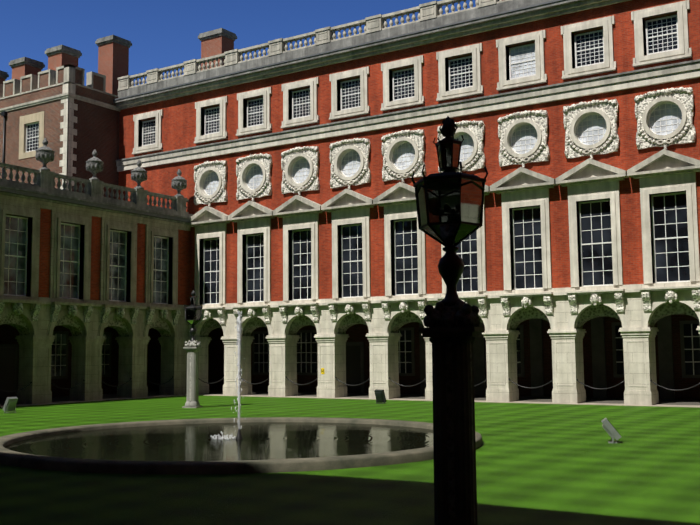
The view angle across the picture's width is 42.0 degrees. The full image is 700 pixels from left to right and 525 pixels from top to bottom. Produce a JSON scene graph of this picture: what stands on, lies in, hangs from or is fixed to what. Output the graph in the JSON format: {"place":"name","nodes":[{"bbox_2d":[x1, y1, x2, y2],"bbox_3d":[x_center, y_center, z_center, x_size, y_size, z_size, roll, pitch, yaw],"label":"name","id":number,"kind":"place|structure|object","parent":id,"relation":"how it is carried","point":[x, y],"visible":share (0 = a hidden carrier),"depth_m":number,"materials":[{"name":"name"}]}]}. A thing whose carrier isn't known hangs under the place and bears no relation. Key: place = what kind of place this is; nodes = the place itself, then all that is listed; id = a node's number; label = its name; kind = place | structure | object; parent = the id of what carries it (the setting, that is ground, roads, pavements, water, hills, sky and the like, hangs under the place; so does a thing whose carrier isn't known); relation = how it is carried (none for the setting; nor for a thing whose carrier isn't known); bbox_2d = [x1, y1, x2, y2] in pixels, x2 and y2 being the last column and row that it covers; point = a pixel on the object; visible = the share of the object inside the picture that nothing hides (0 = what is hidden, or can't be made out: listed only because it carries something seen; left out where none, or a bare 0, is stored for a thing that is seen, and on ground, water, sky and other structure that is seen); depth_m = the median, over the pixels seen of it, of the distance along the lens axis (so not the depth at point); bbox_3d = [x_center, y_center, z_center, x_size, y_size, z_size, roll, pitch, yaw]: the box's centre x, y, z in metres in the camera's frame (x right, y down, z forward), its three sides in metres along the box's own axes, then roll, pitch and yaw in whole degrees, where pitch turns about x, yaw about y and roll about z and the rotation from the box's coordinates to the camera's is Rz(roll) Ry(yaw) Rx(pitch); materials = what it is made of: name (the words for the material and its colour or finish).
{"place":"outdoors","nodes":[
{"label":"outdoors","id":0,"kind":"place"},
{"bbox_2d":[1,111,6,178],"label":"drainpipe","id":1,"kind":"object","parent":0,"point":[4,114],"visible":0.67,"depth_m":53.41,"materials":[{"name":"black metal"}]},
{"bbox_2d":[0,313,170,336],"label":"arches","id":2,"kind":"structure","parent":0,"point":[69,322],"depth_m":43.57,"materials":[{"name":"beige stone"}]},
{"bbox_2d":[0,162,192,223],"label":"balustrade","id":3,"kind":"object","parent":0,"point":[43,180],"visible":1,"depth_m":44.08,"materials":[{"name":"grey stone"}]},
{"bbox_2d":[0,390,222,404],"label":"arcade floor","id":4,"kind":"structure","parent":0,"point":[66,398],"depth_m":46.72,"materials":[{"name":"stone"}]},
{"bbox_2d":[0,208,190,391],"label":"gallery","id":5,"kind":"object","parent":4,"relation":"on","point":[183,262],"depth_m":44.52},
{"bbox_2d":[0,348,15,399],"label":"gallery door","id":6,"kind":"structure","parent":5,"relation":"in","point":[7,369],"depth_m":45.06,"materials":[{"name":"brown wood"}]},
{"bbox_2d":[0,331,111,396],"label":"gallery stone","id":7,"kind":"object","parent":5,"relation":"attached to","point":[16,346],"visible":0.23,"depth_m":47.84,"materials":[{"name":"grey stone"}]},
{"bbox_2d":[0,325,160,396],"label":"arcade interior wall","id":8,"kind":"structure","parent":5,"relation":"attached to","point":[8,334],"depth_m":50.90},
{"bbox_2d":[4,217,166,375],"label":"windows","id":9,"kind":"structure","parent":5,"relation":"attached to","point":[160,288],"depth_m":43.64,"materials":[{"name":"glass"}]},
{"bbox_2d":[0,302,180,324],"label":"corbels","id":10,"kind":"object","parent":5,"relation":"attached to","point":[72,309],"visible":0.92,"depth_m":43.46,"materials":[{"name":"beige stone"}]},
{"bbox_2d":[0,0,475,85],"label":"sky","id":11,"kind":"structure","parent":0,"point":[161,33],"materials":[{"name":"blue"}]},
{"bbox_2d":[0,395,699,524],"bbox_3d":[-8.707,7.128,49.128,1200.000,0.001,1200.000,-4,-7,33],"label":"lawn","id":12,"kind":"structure","parent":0,"point":[552,464],"depth_m":15.88,"materials":[{"name":"green plant"}]},
{"bbox_2d":[2,397,17,412],"bbox_3d":[-13.162,5.512,35.307,0.384,0.598,0.470,-4,-7,33],"label":"floodlight","id":13,"kind":"object","parent":12,"relation":"on","point":[10,404],"visible":1,"depth_m":35.19,"materials":[{"name":"grey metal"}]},
{"bbox_2d":[0,68,119,187],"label":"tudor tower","id":14,"kind":"structure","parent":12,"relation":"on","point":[53,131],"depth_m":52.27,"materials":[{"name":"red brick"}]},
{"bbox_2d":[19,111,44,159],"bbox_3d":[-18.162,-7.261,52.309,2.170,2.530,0.330,-4,-7,33],"label":"window frame","id":15,"kind":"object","parent":14,"relation":"attached to","point":[39,117],"visible":0.56,"depth_m":52.35,"materials":[{"name":"beige stone"}]},
{"bbox_2d":[26,122,38,151],"bbox_3d":[-18.151,-7.180,52.316,1.330,1.690,0.075,-4,-7,33],"label":"window","id":16,"kind":"structure","parent":14,"relation":"in","point":[32,129],"depth_m":52.39,"materials":[{"name":"glass"}]},
{"bbox_2d":[0,64,120,112],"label":"parapet","id":17,"kind":"object","parent":14,"relation":"on","point":[69,73],"visible":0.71,"depth_m":52.19,"materials":[{"name":"beige stone"}]},
{"bbox_2d":[0,42,128,95],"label":"chimneys","id":18,"kind":"object","parent":14,"relation":"on","point":[113,61],"visible":0.39,"depth_m":55.89,"materials":[{"name":"red brick"}]},
{"bbox_2d":[0,35,131,78],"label":"chimney cap","id":19,"kind":"object","parent":18,"relation":"on","point":[66,50],"visible":0.77,"depth_m":54.79,"materials":[{"name":"grey stone"}]},
{"bbox_2d":[59,83,77,189],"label":"corner quoins","id":20,"kind":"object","parent":14,"relation":"attached to","point":[66,138],"depth_m":50.66,"materials":[{"name":"beige stone"}]},
{"bbox_2d":[68,99,118,198],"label":"brick wall","id":21,"kind":"structure","parent":14,"relation":"attached to","point":[96,127],"depth_m":52.27,"materials":[{"name":"brick"}]},
{"bbox_2d":[0,394,186,406],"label":"pavement edge","id":22,"kind":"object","parent":12,"relation":"on","point":[93,400],"depth_m":43.37,"materials":[{"name":"grey stone"}]},
{"bbox_2d":[0,198,190,403],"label":"gallery stone","id":23,"kind":"object","parent":12,"relation":"on","point":[32,394],"visible":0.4,"depth_m":43.93,"materials":[{"name":"beige stone"}]},
{"bbox_2d":[0,194,190,387],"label":"gallery stone trim","id":24,"kind":"structure","parent":12,"relation":"on","point":[50,337],"depth_m":43.70,"materials":[{"name":"beige stone"}]},
{"bbox_2d":[0,187,190,222],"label":"gallery lead","id":25,"kind":"object","parent":24,"relation":"on","point":[41,196],"depth_m":43.63,"materials":[{"name":"grey metal"}]},
{"bbox_2d":[0,185,190,218],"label":"cornice","id":26,"kind":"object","parent":24,"relation":"on","point":[73,198],"depth_m":43.65,"materials":[{"name":"grey stone"}]},
{"bbox_2d":[35,138,186,196],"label":"stone urns","id":27,"kind":"object","parent":24,"relation":"on","point":[44,155],"visible":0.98,"depth_m":44.45,"materials":[{"name":"grey stone"}]},
{"bbox_2d":[182,290,202,407],"bbox_3d":[-6.485,3.552,37.609,0.837,4.830,0.854,-4,-7,33],"label":"lamp standard","id":28,"kind":"object","parent":12,"relation":"on","point":[193,314],"visible":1,"depth_m":37.41,"materials":[{"name":"stone"}]},
{"bbox_2d":[0,417,481,474],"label":"pond rim","id":29,"kind":"object","parent":12,"relation":"on","point":[16,459],"visible":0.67,"depth_m":17.65,"materials":[{"name":"grey stone"}]},
{"bbox_2d":[5,422,432,460],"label":"pond water","id":30,"kind":"structure","parent":29,"relation":"in","point":[258,441],"depth_m":22.02,"materials":[{"name":"black liquid"}]},
{"bbox_2d":[211,310,244,439],"bbox_3d":[-3.098,2.833,22.970,0.931,3.236,0.509,-3,-6,23],"label":"fountain water jet","id":31,"kind":"object","parent":30,"relation":"on","point":[239,335],"visible":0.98,"depth_m":22.89,"materials":[{"name":"white liquid"}]},
{"bbox_2d":[236,429,242,439],"bbox_3d":[-2.764,4.465,22.730,0.180,0.640,0.171,-4,-7,33],"label":"fountain nozzle","id":32,"kind":"object","parent":30,"relation":"in","point":[239,436],"visible":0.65,"depth_m":22.70,"materials":[{"name":"grey stone"}]},
{"bbox_2d":[374,389,386,403],"bbox_3d":[1.294,5.732,38.909,0.470,0.606,0.336,-5,-7,41],"label":"floodlight","id":33,"kind":"object","parent":12,"relation":"on","point":[380,397],"visible":1,"depth_m":38.80,"materials":[{"name":"grey metal"}]},
{"bbox_2d":[185,394,699,407],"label":"walkway","id":34,"kind":"structure","parent":12,"relation":"on","point":[656,405],"depth_m":39.49,"materials":[{"name":"beige stone"}]},
{"bbox_2d":[411,116,487,524],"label":"lamp standard","id":35,"kind":"object","parent":12,"relation":"on","point":[449,202],"visible":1,"depth_m":9.71,"materials":[{"name":"metal"}]},
{"bbox_2d":[601,418,620,443],"bbox_3d":[6.270,4.027,21.858,0.443,0.580,0.470,-2,-6,13],"label":"floodlight","id":36,"kind":"object","parent":12,"relation":"on","point":[610,430],"visible":1,"depth_m":21.67,"materials":[{"name":"grey metal"}]},
{"bbox_2d":[118,0,699,404],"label":"range","id":37,"kind":"structure","parent":0,"point":[179,123],"depth_m":41.73,"materials":[{"name":"red brick"}]},
{"bbox_2d":[113,0,699,226],"bbox_3d":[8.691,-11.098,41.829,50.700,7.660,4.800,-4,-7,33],"label":"stone cornices","id":38,"kind":"object","parent":37,"relation":"on","point":[431,23],"visible":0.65,"depth_m":44.77,"materials":[{"name":"stone"}]},
{"bbox_2d":[113,0,561,100],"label":"cornice capping","id":39,"kind":"object","parent":38,"relation":"on","point":[499,13],"visible":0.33,"depth_m":44.41,"materials":[{"name":"grey stone"}]},
{"bbox_2d":[117,0,699,386],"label":"range stone trim","id":40,"kind":"structure","parent":37,"relation":"attached to","point":[665,184],"depth_m":41.52,"materials":[{"name":"beige stone"}]},
{"bbox_2d":[205,45,681,194],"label":"window blinds","id":41,"kind":"object","parent":37,"relation":"attached to","point":[516,143],"visible":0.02,"depth_m":40.22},
{"bbox_2d":[194,87,699,324],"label":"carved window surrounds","id":42,"kind":"object","parent":37,"relation":"attached to","point":[644,139],"visible":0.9,"depth_m":40.71,"materials":[{"name":"stone"}]},
{"bbox_2d":[200,302,698,336],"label":"arches","id":43,"kind":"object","parent":37,"relation":"on","point":[406,317],"visible":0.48,"depth_m":40.46,"materials":[{"name":"stone"}]},
{"bbox_2d":[208,315,699,399],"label":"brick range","id":44,"kind":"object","parent":37,"relation":"attached to","point":[357,332],"depth_m":43.72,"materials":[{"name":"brick"}]},
{"bbox_2d":[149,390,699,404],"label":"arcade floor","id":45,"kind":"structure","parent":0,"point":[588,400],"depth_m":41.21,"materials":[{"name":"stone"}]},
{"bbox_2d":[252,315,699,398],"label":"interior wall","id":46,"kind":"structure","parent":45,"relation":"on","point":[665,356],"depth_m":43.25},
{"bbox_2d":[346,346,360,392],"bbox_3d":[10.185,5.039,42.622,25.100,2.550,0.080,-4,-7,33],"label":"doorway","id":47,"kind":"structure","parent":46,"relation":"attached to","point":[353,375],"depth_m":49.01,"materials":[{"name":"grey"}]},
{"bbox_3d":[16.403,-8.620,8.437,10.000,13.950,55.200,-4,-7,33],"label":"range","id":48,"kind":"object","parent":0,"visible":0},
{"bbox_3d":[10.885,-12.038,45.346,50.700,2.100,11.000,-4,-7,33],"label":"slate range","id":49,"kind":"object","parent":48,"relation":"on","visible":0},
{"bbox_2d":[201,0,502,69],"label":"chimney","id":50,"kind":"object","parent":49,"relation":"on","point":[216,46],"visible":0.26,"depth_m":53.56,"materials":[{"name":"brick"}]}
]}

